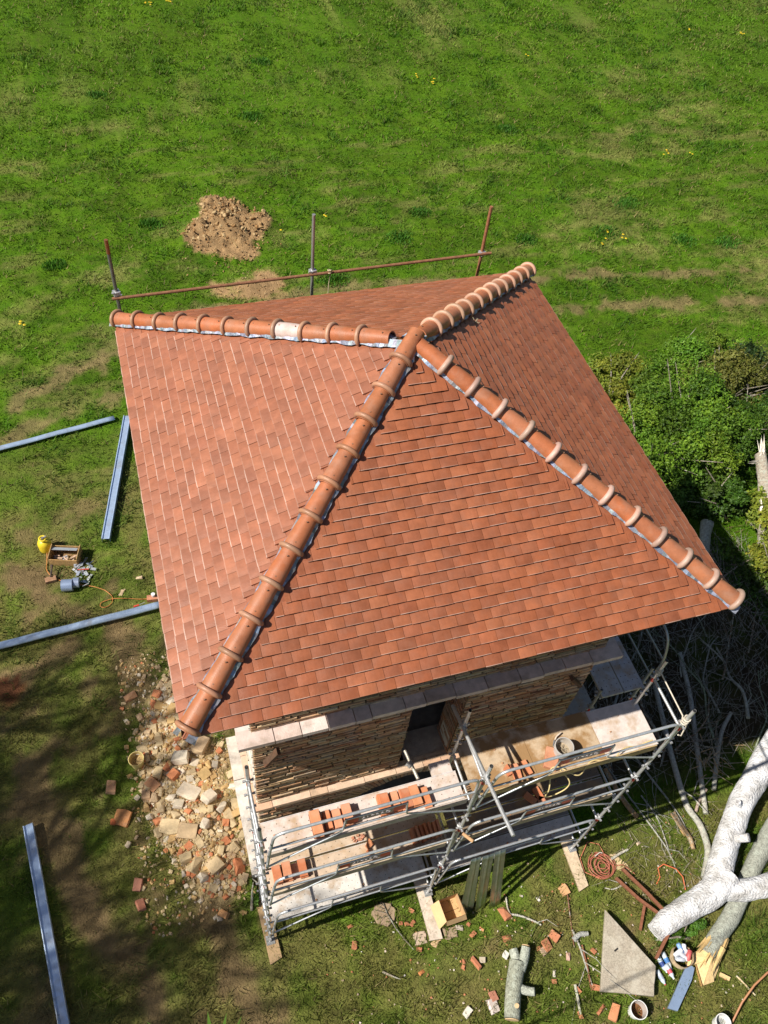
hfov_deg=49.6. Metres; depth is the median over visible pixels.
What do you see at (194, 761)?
rubble stone
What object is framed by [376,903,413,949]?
twig
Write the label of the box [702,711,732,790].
branch
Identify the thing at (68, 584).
lead roll
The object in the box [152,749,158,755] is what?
rubble stone
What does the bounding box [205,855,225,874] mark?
rubble stone
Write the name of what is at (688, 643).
branch
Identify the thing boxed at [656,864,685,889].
cable
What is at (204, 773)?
rubble stone
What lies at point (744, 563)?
undergrowth
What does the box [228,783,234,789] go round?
rubble stone
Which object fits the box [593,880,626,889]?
branch
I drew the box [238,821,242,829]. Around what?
rubble stone
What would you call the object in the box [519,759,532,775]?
brick
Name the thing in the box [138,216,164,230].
grass tussock
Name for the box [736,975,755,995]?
branch
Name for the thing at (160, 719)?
rubble stone
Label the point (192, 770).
rubble stone
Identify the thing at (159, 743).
rubble stone
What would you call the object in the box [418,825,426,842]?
brick
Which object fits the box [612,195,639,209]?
grass tussock
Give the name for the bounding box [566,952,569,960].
brick piece
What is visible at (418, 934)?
tile piece
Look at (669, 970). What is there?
plastic bottle
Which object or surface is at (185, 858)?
rubble stone
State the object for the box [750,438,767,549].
broken trunk
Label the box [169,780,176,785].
rubble stone
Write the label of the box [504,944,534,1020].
cut log
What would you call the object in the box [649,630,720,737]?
branch
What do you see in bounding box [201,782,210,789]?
rubble stone
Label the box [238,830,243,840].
rubble stone
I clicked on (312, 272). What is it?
scaffold
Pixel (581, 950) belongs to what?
branch
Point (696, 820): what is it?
branch
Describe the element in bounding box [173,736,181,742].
rubble stone
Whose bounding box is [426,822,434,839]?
brick
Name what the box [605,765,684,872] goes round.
branch
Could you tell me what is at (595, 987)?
brick piece
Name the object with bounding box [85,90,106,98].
grass tussock
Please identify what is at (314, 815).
brick
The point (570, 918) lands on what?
stick
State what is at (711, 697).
branch
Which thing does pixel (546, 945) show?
brick piece
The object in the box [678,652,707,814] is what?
branch
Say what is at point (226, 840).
rubble stone
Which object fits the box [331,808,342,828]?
brick
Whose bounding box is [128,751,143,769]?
bucket
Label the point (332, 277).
grass tussock
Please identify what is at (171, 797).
rubble stone
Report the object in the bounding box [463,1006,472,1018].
brick piece
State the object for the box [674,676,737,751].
branch
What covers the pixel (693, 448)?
bush
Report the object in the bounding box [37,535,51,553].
gas bottle
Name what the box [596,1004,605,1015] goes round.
brick piece
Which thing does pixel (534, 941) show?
stone chips
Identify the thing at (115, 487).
gutter
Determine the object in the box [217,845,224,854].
rubble stone
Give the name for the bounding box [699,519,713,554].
log
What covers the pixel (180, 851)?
rubble stone
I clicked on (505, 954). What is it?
brick piece
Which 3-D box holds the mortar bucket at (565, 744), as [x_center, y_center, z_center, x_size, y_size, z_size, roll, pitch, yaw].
[2.608,3.484,12.171,0.296,0.270,0.283,-11,54,-14]
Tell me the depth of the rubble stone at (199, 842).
15.58 m
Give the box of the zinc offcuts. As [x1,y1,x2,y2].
[72,557,95,585]
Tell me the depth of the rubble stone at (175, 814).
15.91 m
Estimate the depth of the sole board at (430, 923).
15.31 m
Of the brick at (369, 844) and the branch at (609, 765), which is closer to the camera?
the brick at (369, 844)
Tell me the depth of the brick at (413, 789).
11.57 m
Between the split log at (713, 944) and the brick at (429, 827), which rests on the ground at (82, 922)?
the split log at (713, 944)
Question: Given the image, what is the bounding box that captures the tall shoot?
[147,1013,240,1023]
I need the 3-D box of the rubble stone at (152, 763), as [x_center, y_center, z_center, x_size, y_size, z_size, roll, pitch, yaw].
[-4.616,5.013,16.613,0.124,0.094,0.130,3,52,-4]
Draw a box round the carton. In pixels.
[430,893,466,928]
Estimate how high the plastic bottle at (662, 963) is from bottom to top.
0.086 m
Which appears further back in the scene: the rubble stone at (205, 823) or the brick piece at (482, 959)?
the rubble stone at (205, 823)
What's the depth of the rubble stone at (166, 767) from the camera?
16.46 m
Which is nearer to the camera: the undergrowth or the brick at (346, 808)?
the brick at (346, 808)
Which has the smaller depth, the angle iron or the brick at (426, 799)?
the brick at (426, 799)
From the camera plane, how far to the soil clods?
27.69 m
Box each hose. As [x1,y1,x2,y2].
[46,561,146,607]
[580,842,634,878]
[731,971,767,1023]
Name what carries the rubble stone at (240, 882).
on the rubble grit
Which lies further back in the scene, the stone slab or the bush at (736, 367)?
the bush at (736, 367)
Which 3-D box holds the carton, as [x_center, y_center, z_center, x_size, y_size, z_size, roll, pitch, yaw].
[1.192,7.316,15.213,0.602,0.300,0.443,-13,55,-16]
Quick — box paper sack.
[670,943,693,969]
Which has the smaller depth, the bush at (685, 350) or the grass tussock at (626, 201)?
the bush at (685, 350)
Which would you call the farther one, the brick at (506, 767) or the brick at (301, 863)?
the brick at (301, 863)
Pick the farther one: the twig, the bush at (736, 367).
the bush at (736, 367)
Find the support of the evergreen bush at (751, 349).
on the ground at (82, 922)
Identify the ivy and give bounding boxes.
[745,485,767,578]
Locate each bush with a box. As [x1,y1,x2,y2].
[587,349,653,422]
[616,381,745,497]
[623,328,749,398]
[628,359,766,471]
[668,467,752,521]
[676,342,767,413]
[725,388,767,460]
[729,338,767,402]
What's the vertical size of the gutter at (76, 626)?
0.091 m
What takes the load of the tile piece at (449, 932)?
on the ground at (82, 922)
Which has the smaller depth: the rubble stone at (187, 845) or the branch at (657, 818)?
the rubble stone at (187, 845)
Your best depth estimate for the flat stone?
15.26 m
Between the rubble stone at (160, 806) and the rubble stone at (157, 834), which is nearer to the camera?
the rubble stone at (157, 834)
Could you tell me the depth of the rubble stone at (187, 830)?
15.70 m
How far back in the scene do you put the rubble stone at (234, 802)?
16.15 m
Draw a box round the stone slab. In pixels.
[600,910,655,996]
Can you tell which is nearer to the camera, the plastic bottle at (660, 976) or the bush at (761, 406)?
the plastic bottle at (660, 976)
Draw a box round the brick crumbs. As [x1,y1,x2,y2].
[271,731,610,900]
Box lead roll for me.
[60,577,79,591]
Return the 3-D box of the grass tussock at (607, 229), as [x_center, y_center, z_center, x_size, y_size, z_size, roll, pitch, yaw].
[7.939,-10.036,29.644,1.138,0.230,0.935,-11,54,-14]
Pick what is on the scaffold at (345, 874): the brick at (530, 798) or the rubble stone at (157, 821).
the brick at (530, 798)
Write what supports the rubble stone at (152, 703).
on the rubble grit
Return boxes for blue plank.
[667,964,693,1010]
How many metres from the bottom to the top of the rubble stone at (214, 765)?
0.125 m
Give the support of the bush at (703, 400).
on the ground at (82, 922)
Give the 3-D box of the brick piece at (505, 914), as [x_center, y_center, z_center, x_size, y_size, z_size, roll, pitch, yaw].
[2.243,7.456,15.451,0.163,0.143,0.264,-21,57,-21]
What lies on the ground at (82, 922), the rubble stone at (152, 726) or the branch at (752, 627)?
the rubble stone at (152, 726)
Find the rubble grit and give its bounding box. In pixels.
[115,651,256,936]
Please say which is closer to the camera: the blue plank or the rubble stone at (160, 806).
the blue plank
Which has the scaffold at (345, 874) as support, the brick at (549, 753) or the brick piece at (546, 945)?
the brick at (549, 753)
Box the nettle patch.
[651,918,708,950]
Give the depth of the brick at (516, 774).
11.99 m
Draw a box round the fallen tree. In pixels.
[648,729,767,940]
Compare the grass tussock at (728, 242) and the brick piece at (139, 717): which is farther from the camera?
the grass tussock at (728, 242)
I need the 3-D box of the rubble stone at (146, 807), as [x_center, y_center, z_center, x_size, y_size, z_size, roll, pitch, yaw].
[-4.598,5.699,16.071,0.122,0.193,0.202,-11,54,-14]
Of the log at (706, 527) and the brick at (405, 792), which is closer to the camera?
the brick at (405, 792)
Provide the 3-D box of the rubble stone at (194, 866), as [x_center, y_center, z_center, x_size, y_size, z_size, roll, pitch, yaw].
[-3.491,6.522,15.396,0.220,0.245,0.333,17,52,7]
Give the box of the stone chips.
[325,815,766,1023]
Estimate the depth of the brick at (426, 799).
11.61 m
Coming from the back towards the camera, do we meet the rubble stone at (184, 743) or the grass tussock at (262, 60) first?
the grass tussock at (262, 60)
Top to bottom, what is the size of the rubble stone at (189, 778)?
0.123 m
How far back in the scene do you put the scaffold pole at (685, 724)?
11.71 m
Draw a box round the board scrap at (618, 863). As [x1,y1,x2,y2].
[609,853,630,872]
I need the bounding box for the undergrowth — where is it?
[710,536,767,626]
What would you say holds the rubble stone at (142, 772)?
on the ground at (82, 922)
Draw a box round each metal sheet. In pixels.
[460,857,480,911]
[475,853,493,911]
[489,849,505,908]
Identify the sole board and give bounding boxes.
[254,885,281,964]
[413,878,442,940]
[553,818,587,891]
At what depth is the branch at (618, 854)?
16.27 m
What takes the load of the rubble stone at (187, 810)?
on the rubble grit
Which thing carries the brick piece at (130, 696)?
on the ground at (82, 922)
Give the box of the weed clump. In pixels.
[249,877,269,910]
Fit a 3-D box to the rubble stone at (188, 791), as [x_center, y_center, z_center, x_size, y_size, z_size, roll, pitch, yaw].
[-3.787,5.438,16.189,0.411,0.200,0.308,20,53,9]
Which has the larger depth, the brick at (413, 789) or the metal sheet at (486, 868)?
the metal sheet at (486, 868)
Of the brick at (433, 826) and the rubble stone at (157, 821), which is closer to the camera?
the brick at (433, 826)
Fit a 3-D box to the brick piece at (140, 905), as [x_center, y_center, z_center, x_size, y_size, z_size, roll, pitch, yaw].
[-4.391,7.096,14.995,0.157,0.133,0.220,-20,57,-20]
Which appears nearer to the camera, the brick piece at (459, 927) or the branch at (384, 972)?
the branch at (384, 972)
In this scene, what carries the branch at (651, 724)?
on the ground at (82, 922)
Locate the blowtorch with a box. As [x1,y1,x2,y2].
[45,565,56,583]
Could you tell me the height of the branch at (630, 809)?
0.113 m
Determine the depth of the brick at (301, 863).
12.85 m
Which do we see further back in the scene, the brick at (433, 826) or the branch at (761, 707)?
the branch at (761, 707)
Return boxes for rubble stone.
[136,743,147,752]
[137,769,145,775]
[143,729,151,735]
[143,802,149,812]
[144,755,149,762]
[144,766,152,772]
[145,813,153,819]
[149,760,155,765]
[149,792,158,803]
[150,700,155,707]
[150,723,156,732]
[152,689,161,697]
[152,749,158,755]
[152,766,163,779]
[153,817,160,825]
[153,826,162,838]
[154,701,164,709]
[154,732,162,740]
[156,739,163,746]
[156,799,164,812]
[157,716,164,722]
[158,752,163,759]
[158,788,164,796]
[159,818,180,834]
[162,676,169,681]
[163,760,171,771]
[164,680,171,688]
[165,794,176,801]
[166,696,174,704]
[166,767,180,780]
[167,702,175,713]
[167,715,174,723]
[167,738,174,745]
[168,835,175,843]
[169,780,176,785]
[169,847,176,855]
[171,750,188,764]
[171,810,180,818]
[172,799,183,808]
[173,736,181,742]
[175,822,197,838]
[176,781,200,801]
[177,846,184,855]
[179,851,192,864]
[180,740,187,747]
[184,808,192,814]
[184,840,193,850]
[186,768,195,774]
[186,775,194,782]
[186,856,203,874]
[189,758,198,766]
[190,736,209,754]
[195,837,204,848]
[197,766,211,780]
[197,804,206,813]
[198,872,208,882]
[200,788,216,804]
[200,817,209,828]
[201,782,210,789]
[205,760,211,768]
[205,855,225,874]
[207,805,213,812]
[208,883,219,893]
[209,841,216,848]
[210,771,216,779]
[211,760,217,768]
[215,747,222,754]
[216,740,223,746]
[216,801,226,812]
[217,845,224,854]
[221,783,228,789]
[221,836,230,844]
[222,819,229,825]
[223,808,234,820]
[226,769,232,778]
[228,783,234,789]
[229,818,237,827]
[229,841,240,853]
[231,798,238,808]
[232,808,239,816]
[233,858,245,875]
[237,879,244,885]
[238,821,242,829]
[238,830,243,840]
[241,872,248,880]
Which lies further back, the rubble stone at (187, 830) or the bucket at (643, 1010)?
the rubble stone at (187, 830)
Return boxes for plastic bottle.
[656,970,665,984]
[658,956,666,972]
[661,951,671,969]
[664,964,674,978]
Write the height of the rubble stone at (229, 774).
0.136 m
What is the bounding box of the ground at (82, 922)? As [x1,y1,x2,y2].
[0,0,767,1023]
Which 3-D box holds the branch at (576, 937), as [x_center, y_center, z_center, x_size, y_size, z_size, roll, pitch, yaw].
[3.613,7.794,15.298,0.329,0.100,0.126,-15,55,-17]
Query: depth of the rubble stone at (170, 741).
16.75 m
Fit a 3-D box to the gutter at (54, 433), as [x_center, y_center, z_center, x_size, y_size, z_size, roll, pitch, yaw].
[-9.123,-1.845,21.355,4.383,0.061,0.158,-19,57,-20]
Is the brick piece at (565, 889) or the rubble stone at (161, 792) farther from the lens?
the rubble stone at (161, 792)
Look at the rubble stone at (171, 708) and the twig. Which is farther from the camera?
the rubble stone at (171, 708)
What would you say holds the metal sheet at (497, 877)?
on the ground at (82, 922)
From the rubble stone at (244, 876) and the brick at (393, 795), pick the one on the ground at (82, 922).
the rubble stone at (244, 876)
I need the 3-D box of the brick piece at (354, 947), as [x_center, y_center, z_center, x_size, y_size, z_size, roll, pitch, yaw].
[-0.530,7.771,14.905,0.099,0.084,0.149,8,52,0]
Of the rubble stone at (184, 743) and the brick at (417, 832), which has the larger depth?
the rubble stone at (184, 743)
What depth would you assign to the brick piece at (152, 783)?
16.26 m
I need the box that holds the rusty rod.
[581,945,591,988]
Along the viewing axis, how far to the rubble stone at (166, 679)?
17.61 m
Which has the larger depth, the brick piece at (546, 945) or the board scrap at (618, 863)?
the board scrap at (618, 863)
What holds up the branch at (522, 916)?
on the ground at (82, 922)
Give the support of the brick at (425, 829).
on the scaffold at (345, 874)
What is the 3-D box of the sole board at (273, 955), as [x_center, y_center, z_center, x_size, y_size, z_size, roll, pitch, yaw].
[-2.104,7.404,14.995,0.230,0.045,1.361,-12,55,-15]
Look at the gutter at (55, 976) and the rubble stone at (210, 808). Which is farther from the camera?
the rubble stone at (210, 808)
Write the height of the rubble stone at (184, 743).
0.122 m
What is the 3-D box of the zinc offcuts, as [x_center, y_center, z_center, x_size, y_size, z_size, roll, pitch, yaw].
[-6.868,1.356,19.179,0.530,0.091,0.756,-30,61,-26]
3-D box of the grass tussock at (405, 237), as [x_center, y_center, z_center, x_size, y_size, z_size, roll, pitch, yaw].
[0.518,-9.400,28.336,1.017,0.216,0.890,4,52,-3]
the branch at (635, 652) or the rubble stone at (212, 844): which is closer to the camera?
the rubble stone at (212, 844)
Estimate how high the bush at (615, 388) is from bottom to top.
0.840 m
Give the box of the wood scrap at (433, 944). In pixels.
[430,939,441,947]
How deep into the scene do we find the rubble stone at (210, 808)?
15.97 m
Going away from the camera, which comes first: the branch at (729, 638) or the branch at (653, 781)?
the branch at (653, 781)
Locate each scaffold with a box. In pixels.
[104,206,492,309]
[242,659,695,945]
[562,625,668,716]
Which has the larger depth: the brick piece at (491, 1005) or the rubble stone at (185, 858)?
the rubble stone at (185, 858)
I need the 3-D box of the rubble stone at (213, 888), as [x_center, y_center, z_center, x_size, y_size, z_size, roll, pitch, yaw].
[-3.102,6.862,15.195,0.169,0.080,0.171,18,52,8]
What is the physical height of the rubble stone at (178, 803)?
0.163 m
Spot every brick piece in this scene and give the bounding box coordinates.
[105,780,115,794]
[114,809,131,827]
[124,690,136,701]
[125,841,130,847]
[132,877,142,891]
[135,713,143,722]
[135,898,145,911]
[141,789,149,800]
[144,776,160,791]
[218,909,229,919]
[351,941,357,949]
[455,925,462,930]
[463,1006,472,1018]
[469,931,476,937]
[470,956,481,969]
[479,957,485,962]
[485,999,499,1014]
[488,990,498,1001]
[497,907,511,920]
[502,935,511,942]
[502,950,508,959]
[539,947,547,955]
[541,938,552,951]
[548,929,560,942]
[558,883,570,896]
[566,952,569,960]
[592,984,599,990]
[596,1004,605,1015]
[608,1003,619,1022]
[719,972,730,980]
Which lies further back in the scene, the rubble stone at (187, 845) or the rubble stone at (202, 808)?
the rubble stone at (202, 808)
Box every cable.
[545,739,652,796]
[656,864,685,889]
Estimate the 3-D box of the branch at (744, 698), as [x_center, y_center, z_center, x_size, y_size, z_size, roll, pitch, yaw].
[7.829,3.620,18.788,0.855,0.488,2.141,-18,56,-19]
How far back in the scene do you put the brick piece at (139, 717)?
17.14 m
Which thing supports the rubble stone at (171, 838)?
on the rubble grit
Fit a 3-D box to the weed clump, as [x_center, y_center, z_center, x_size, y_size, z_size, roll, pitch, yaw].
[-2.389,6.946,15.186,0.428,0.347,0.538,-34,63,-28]
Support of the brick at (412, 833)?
on the scaffold at (345, 874)
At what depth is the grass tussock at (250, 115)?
32.58 m
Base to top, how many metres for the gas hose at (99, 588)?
0.085 m
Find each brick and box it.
[147,594,157,601]
[271,864,283,883]
[281,861,292,880]
[297,858,307,876]
[308,809,323,834]
[322,810,333,829]
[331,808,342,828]
[341,803,352,818]
[365,838,373,849]
[378,792,390,813]
[388,790,400,810]
[399,788,413,808]
[408,784,422,806]
[409,827,417,845]
[413,825,421,843]
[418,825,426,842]
[419,786,431,804]
[422,823,429,840]
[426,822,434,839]
[431,821,438,839]
[435,819,441,836]
[503,764,512,776]
[510,763,521,779]
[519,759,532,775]
[523,791,537,804]
[532,786,543,799]
[538,796,551,804]
[543,746,559,770]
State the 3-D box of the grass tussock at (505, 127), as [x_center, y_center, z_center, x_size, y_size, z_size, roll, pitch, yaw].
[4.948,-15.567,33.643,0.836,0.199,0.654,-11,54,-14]
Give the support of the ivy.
on the ground at (82, 922)
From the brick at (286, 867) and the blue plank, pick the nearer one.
the brick at (286, 867)
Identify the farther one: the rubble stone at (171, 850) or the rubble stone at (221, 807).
the rubble stone at (221, 807)
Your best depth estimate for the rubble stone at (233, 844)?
15.63 m
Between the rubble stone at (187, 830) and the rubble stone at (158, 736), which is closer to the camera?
the rubble stone at (187, 830)
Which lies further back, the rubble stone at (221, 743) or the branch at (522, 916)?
the rubble stone at (221, 743)
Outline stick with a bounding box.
[567,895,574,947]
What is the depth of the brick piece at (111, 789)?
16.16 m
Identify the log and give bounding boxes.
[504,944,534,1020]
[685,818,767,985]
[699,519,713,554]
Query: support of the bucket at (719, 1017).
on the ground at (82, 922)
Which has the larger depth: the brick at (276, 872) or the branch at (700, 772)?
the branch at (700, 772)
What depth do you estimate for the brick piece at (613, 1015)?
14.55 m
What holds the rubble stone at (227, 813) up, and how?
on the rubble grit
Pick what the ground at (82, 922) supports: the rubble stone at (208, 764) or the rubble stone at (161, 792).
the rubble stone at (208, 764)
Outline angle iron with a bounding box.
[615,868,669,959]
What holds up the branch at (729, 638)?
on the ground at (82, 922)
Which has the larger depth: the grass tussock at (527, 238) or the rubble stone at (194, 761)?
the grass tussock at (527, 238)
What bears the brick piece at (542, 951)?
on the ground at (82, 922)
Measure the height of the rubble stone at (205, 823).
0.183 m
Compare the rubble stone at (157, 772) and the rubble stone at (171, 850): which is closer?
the rubble stone at (171, 850)
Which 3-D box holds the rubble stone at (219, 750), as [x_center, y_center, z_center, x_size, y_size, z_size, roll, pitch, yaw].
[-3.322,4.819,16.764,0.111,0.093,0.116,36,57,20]
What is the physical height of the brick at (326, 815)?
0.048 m
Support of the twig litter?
on the ground at (82, 922)
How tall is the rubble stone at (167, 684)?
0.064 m
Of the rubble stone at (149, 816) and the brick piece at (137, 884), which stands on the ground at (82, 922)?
the brick piece at (137, 884)
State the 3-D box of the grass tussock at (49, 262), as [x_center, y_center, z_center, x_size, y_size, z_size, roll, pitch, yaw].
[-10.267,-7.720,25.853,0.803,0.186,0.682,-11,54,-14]
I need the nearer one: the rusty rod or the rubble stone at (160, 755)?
the rusty rod
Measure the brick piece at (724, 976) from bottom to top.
0.069 m
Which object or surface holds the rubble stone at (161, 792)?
on the rubble grit
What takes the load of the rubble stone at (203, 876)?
on the ground at (82, 922)
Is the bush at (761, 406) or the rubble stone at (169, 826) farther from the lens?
the bush at (761, 406)
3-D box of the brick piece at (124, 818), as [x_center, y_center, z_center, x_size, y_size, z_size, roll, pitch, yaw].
[-5.009,5.847,15.913,0.324,0.167,0.298,14,52,4]
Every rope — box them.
[327,269,331,292]
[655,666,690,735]
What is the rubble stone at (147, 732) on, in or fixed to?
on the ground at (82, 922)
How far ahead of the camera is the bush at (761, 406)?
22.53 m
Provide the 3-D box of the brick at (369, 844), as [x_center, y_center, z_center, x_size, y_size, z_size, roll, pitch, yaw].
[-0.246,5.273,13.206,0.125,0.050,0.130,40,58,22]
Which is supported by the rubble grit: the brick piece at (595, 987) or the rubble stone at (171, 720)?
the rubble stone at (171, 720)
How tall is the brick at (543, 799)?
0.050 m
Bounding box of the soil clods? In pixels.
[176,194,302,301]
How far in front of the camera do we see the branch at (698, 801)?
17.06 m
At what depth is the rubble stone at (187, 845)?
15.60 m
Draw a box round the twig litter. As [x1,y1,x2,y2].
[584,524,767,905]
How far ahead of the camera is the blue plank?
14.87 m
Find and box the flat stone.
[371,901,395,926]
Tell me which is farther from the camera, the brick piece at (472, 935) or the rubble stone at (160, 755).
the rubble stone at (160, 755)
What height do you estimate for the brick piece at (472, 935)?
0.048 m
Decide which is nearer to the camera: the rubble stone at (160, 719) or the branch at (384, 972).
the branch at (384, 972)
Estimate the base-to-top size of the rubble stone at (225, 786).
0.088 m
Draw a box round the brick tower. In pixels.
[109,262,745,878]
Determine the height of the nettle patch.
0.328 m
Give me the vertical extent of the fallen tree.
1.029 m
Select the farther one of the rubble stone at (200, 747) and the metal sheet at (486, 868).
the rubble stone at (200, 747)
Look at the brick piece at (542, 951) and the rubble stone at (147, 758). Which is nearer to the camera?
the brick piece at (542, 951)
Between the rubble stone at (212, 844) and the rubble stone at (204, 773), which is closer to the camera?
the rubble stone at (212, 844)
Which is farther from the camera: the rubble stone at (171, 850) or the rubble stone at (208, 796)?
the rubble stone at (208, 796)
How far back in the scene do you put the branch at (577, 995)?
14.68 m
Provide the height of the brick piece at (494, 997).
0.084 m
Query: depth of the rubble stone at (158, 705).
17.26 m
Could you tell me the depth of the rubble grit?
15.96 m
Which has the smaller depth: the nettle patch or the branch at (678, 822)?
the nettle patch
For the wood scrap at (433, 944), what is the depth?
15.05 m
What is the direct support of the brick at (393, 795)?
on the brick
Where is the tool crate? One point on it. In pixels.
(71, 559)
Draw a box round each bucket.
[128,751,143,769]
[553,737,573,759]
[628,1000,647,1019]
[712,1013,730,1023]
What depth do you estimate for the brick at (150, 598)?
18.84 m
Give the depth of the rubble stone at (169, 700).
17.30 m
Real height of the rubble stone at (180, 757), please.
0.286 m
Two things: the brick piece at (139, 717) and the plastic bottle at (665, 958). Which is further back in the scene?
the brick piece at (139, 717)
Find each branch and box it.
[382,971,399,978]
[510,913,555,925]
[572,930,642,1019]
[572,931,588,941]
[574,984,580,1014]
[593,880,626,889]
[603,768,638,817]
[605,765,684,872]
[606,697,619,768]
[611,848,627,859]
[630,630,645,674]
[633,675,665,751]
[635,758,686,828]
[641,795,671,858]
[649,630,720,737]
[652,682,710,877]
[670,811,694,849]
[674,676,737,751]
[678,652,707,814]
[679,615,705,676]
[695,788,707,811]
[698,636,759,718]
[702,636,733,711]
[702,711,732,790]
[720,604,745,679]
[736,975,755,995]
[739,655,767,751]
[746,584,761,652]
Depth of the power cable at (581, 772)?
12.13 m
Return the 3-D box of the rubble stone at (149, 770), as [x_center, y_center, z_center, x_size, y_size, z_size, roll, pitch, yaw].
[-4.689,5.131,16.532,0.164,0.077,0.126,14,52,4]
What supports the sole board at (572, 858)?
on the ground at (82, 922)
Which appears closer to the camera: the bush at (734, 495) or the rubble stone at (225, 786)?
the rubble stone at (225, 786)
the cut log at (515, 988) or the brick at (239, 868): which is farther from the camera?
the brick at (239, 868)
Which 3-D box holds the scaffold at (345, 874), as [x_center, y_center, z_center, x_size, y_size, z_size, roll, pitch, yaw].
[1.057,5.055,13.126,6.120,6.321,1.970,-11,54,-14]
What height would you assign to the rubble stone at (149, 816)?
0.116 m
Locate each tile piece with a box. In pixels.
[413,931,426,945]
[442,926,457,939]
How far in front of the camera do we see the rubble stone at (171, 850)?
15.57 m
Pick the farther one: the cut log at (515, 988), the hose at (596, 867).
the hose at (596, 867)
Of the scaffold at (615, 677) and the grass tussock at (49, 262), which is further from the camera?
the grass tussock at (49, 262)
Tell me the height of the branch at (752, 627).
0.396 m
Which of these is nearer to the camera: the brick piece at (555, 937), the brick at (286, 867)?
the brick at (286, 867)
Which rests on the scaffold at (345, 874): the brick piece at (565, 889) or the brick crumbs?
the brick crumbs
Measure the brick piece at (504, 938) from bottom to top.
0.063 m
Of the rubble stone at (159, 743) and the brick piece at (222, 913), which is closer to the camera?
the brick piece at (222, 913)
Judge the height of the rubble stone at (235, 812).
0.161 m
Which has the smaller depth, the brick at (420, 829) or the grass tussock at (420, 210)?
the brick at (420, 829)
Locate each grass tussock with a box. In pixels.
[41,257,65,271]
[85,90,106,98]
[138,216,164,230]
[237,110,262,120]
[251,57,272,65]
[316,273,349,287]
[384,229,413,245]
[408,206,431,217]
[496,124,515,132]
[514,232,537,245]
[592,224,620,239]
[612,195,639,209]
[669,232,698,247]
[714,235,741,248]
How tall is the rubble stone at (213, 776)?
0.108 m
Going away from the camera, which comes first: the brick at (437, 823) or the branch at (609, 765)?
the brick at (437, 823)
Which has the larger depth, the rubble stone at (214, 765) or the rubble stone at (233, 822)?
the rubble stone at (214, 765)
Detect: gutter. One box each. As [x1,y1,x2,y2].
[0,416,114,450]
[0,602,158,648]
[23,823,69,1023]
[101,415,129,541]
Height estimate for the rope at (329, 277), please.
0.952 m
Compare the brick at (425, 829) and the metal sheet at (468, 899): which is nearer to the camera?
the brick at (425, 829)
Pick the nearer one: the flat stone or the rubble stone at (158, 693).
the flat stone
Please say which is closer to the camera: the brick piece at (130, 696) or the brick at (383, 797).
the brick at (383, 797)
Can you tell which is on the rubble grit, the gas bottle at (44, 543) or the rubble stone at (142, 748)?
the rubble stone at (142, 748)
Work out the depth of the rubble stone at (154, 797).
16.12 m
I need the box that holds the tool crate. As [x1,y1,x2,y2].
[47,544,82,565]
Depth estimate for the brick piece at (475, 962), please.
14.87 m

